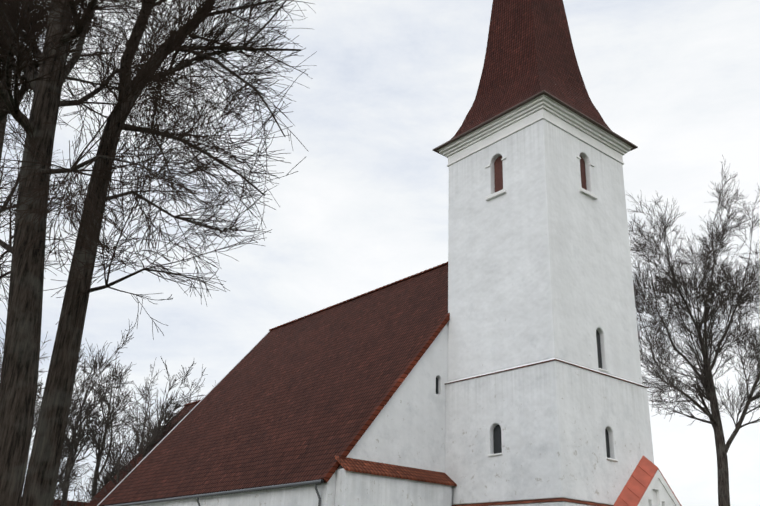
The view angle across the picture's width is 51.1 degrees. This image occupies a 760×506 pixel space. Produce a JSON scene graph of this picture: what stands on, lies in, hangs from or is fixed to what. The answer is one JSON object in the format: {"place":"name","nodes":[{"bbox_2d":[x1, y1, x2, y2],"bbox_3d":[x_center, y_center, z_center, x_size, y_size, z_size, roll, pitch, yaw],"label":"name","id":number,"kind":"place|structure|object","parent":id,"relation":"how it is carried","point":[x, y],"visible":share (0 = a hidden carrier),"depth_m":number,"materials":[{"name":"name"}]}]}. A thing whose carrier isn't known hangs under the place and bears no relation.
{"place":"outdoors","nodes":[
{"label":"outdoors","id":0,"kind":"place"},
{"bbox_2d":[85,402,198,505],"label":"roof","id":1,"kind":"structure","parent":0,"point":[109,489],"depth_m":67.33,"materials":[{"name":"brown tile"}]},
{"bbox_2d":[0,0,759,505],"label":"sky","id":2,"kind":"structure","parent":0,"point":[365,210],"materials":[{"name":"white"}]},
{"bbox_2d":[493,330,609,457],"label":"window","id":3,"kind":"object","parent":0,"point":[497,439],"visible":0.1,"depth_m":37.81,"materials":[{"name":"black glass"}]},
{"label":"ground","id":4,"kind":"structure","parent":0,"visible":0},
{"bbox_2d":[0,332,49,403],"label":"tree","id":5,"kind":"object","parent":4,"relation":"on","point":[39,371],"visible":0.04,"depth_m":81.17,"materials":[{"name":"grey plant"}]},
{"bbox_2d":[0,10,76,277],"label":"tree","id":6,"kind":"object","parent":4,"relation":"on","point":[2,128],"visible":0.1,"depth_m":26.77,"materials":[{"name":"grey plant"}]},
{"bbox_2d":[0,352,78,482],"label":"tree","id":7,"kind":"object","parent":4,"relation":"on","point":[38,411],"visible":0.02,"depth_m":67.71,"materials":[{"name":"grey plant"}]},
{"bbox_2d":[24,344,94,500],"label":"tree","id":8,"kind":"object","parent":4,"relation":"on","point":[72,407],"visible":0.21,"depth_m":88.26,"materials":[{"name":"grey plant"}]},
{"bbox_2d":[0,0,139,237],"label":"tree","id":9,"kind":"object","parent":4,"relation":"on","point":[2,116],"visible":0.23,"depth_m":18.35,"materials":[{"name":"black plant"}]},
{"bbox_2d":[23,324,135,505],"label":"tree","id":10,"kind":"object","parent":4,"relation":"on","point":[80,434],"visible":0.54,"depth_m":74.76,"materials":[{"name":"grey plant"}]},
{"bbox_2d":[69,342,159,505],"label":"tree","id":11,"kind":"object","parent":4,"relation":"on","point":[94,487],"visible":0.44,"depth_m":79.25,"materials":[{"name":"grey plant"}]},
{"bbox_2d":[87,357,172,491],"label":"tree","id":12,"kind":"object","parent":4,"relation":"on","point":[137,423],"visible":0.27,"depth_m":92.72,"materials":[{"name":"grey plant"}]},
{"bbox_2d":[86,358,207,501],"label":"tree","id":13,"kind":"object","parent":4,"relation":"on","point":[147,446],"visible":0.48,"depth_m":67.79,"materials":[{"name":"grey plant"}]},
{"bbox_2d":[0,0,305,505],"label":"tree","id":14,"kind":"object","parent":4,"relation":"on","point":[19,374],"visible":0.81,"depth_m":11.86,"materials":[{"name":"brown plant"}]},
{"bbox_2d":[142,406,172,441],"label":"tree","id":15,"kind":"object","parent":4,"relation":"on","point":[148,424],"depth_m":107.10,"materials":[{"name":"grey plant"}]},
{"bbox_2d":[115,372,215,461],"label":"tree","id":16,"kind":"object","parent":4,"relation":"on","point":[188,401],"visible":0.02,"depth_m":100.70,"materials":[{"name":"grey plant"}]},
{"bbox_2d":[20,0,316,505],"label":"tree","id":17,"kind":"object","parent":4,"relation":"on","point":[39,489],"visible":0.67,"depth_m":13.61,"materials":[{"name":"brown plant"}]},
{"bbox_2d":[132,323,447,505],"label":"nave walls","id":18,"kind":"structure","parent":4,"relation":"on","point":[406,428],"depth_m":39.02,"materials":[{"name":"white paint"}]},
{"bbox_2d":[97,330,270,505],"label":"roof edge trim","id":19,"kind":"structure","parent":18,"relation":"attached to","point":[182,419],"depth_m":58.40,"materials":[{"name":"grey"}]},
{"bbox_2d":[109,479,323,505],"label":"nave gutter and downpipes","id":20,"kind":"object","parent":18,"relation":"attached to","point":[315,482],"visible":1,"depth_m":39.78,"materials":[{"name":"grey metal"}]},
{"bbox_2d":[98,264,447,505],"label":"church roof","id":21,"kind":"structure","parent":18,"relation":"on","point":[296,401],"depth_m":47.47,"materials":[{"name":"brown tile"}]},
{"bbox_2d":[269,262,447,330],"bbox_3d":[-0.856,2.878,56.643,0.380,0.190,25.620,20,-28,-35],"label":"nave ridge tiles","id":22,"kind":"object","parent":21,"relation":"on","point":[442,264],"visible":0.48,"depth_m":56.89,"materials":[{"name":"brown tile"}]},
{"bbox_2d":[321,312,449,482],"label":"roof verge","id":23,"kind":"structure","parent":18,"relation":"attached to","point":[367,422],"depth_m":38.09,"materials":[{"name":"tile"}]},
{"bbox_2d":[436,377,437,393],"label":"window","id":24,"kind":"structure","parent":18,"relation":"in","point":[436,385],"depth_m":41.09,"materials":[{"name":"black glass"}]},
{"bbox_2d":[335,468,451,505],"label":"annex wall","id":25,"kind":"structure","parent":4,"relation":"on","point":[357,489],"depth_m":35.91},
{"bbox_2d":[335,456,456,485],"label":"lean-to roof","id":26,"kind":"structure","parent":25,"relation":"on","point":[380,469],"depth_m":36.80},
{"bbox_2d":[445,119,653,505],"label":"tower shaft","id":27,"kind":"object","parent":4,"relation":"on","point":[539,262],"visible":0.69,"depth_m":39.29,"materials":[{"name":"white paint"}]},
{"bbox_2d":[450,0,611,139],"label":"spire","id":28,"kind":"structure","parent":27,"relation":"on","point":[530,52],"depth_m":46.70,"materials":[{"name":"tile"}]},
{"bbox_2d":[432,90,637,156],"bbox_3d":[8.939,-6.064,46.152,8.320,0.075,8.320,20,-28,-35],"label":"roof eave","id":29,"kind":"object","parent":28,"relation":"attached to","point":[577,112],"visible":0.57,"depth_m":43.28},
{"bbox_2d":[452,498,612,505],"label":"tower tiles","id":30,"kind":"object","parent":27,"relation":"on","point":[538,501],"visible":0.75,"depth_m":34.98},
{"bbox_2d":[437,94,631,166],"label":"tower cornice","id":31,"kind":"structure","parent":27,"relation":"attached to","point":[548,109],"depth_m":43.38,"materials":[{"name":"white paint"}]},
{"bbox_2d":[494,155,586,191],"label":"window shutters","id":32,"kind":"object","parent":27,"relation":"on","point":[498,168],"visible":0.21,"depth_m":42.98,"materials":[{"name":"brown wood"}]},
{"bbox_2d":[445,358,648,388],"bbox_3d":[8.487,6.812,40.698,7.400,0.045,7.200,20,-28,-35],"label":"string course","id":33,"kind":"object","parent":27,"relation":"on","point":[545,362],"visible":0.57,"depth_m":38.13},
{"bbox_2d":[485,156,617,461],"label":"window sills","id":34,"kind":"structure","parent":27,"relation":"attached to","point":[581,190],"depth_m":41.89,"materials":[{"name":"white paint"}]},
{"bbox_2d":[643,479,674,505],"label":"gable wall","id":35,"kind":"structure","parent":4,"relation":"on","point":[658,495],"depth_m":37.22,"materials":[{"name":"white paint"}]},
{"bbox_2d":[613,455,680,505],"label":"porch roof","id":36,"kind":"structure","parent":35,"relation":"attached to","point":[636,487],"depth_m":36.83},
{"bbox_2d":[619,465,681,505],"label":"roof seams","id":37,"kind":"object","parent":36,"relation":"on","point":[641,483],"visible":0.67,"depth_m":36.70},
{"bbox_2d":[638,469,680,505],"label":"portal verge bands","id":38,"kind":"object","parent":35,"relation":"attached to","point":[657,475],"visible":0.79,"depth_m":37.47,"materials":[{"name":"white paint"}]},
{"bbox_2d":[628,155,759,505],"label":"tree","id":39,"kind":"object","parent":4,"relation":"on","point":[705,378],"visible":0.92,"depth_m":47.55,"materials":[{"name":"grey plant"}]},
{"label":"farmhouse walls","id":40,"kind":"object","parent":4,"relation":"on","visible":0},
{"bbox_2d":[20,497,87,505],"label":"roof","id":41,"kind":"structure","parent":40,"relation":"on","point":[74,502],"depth_m":83.59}
]}

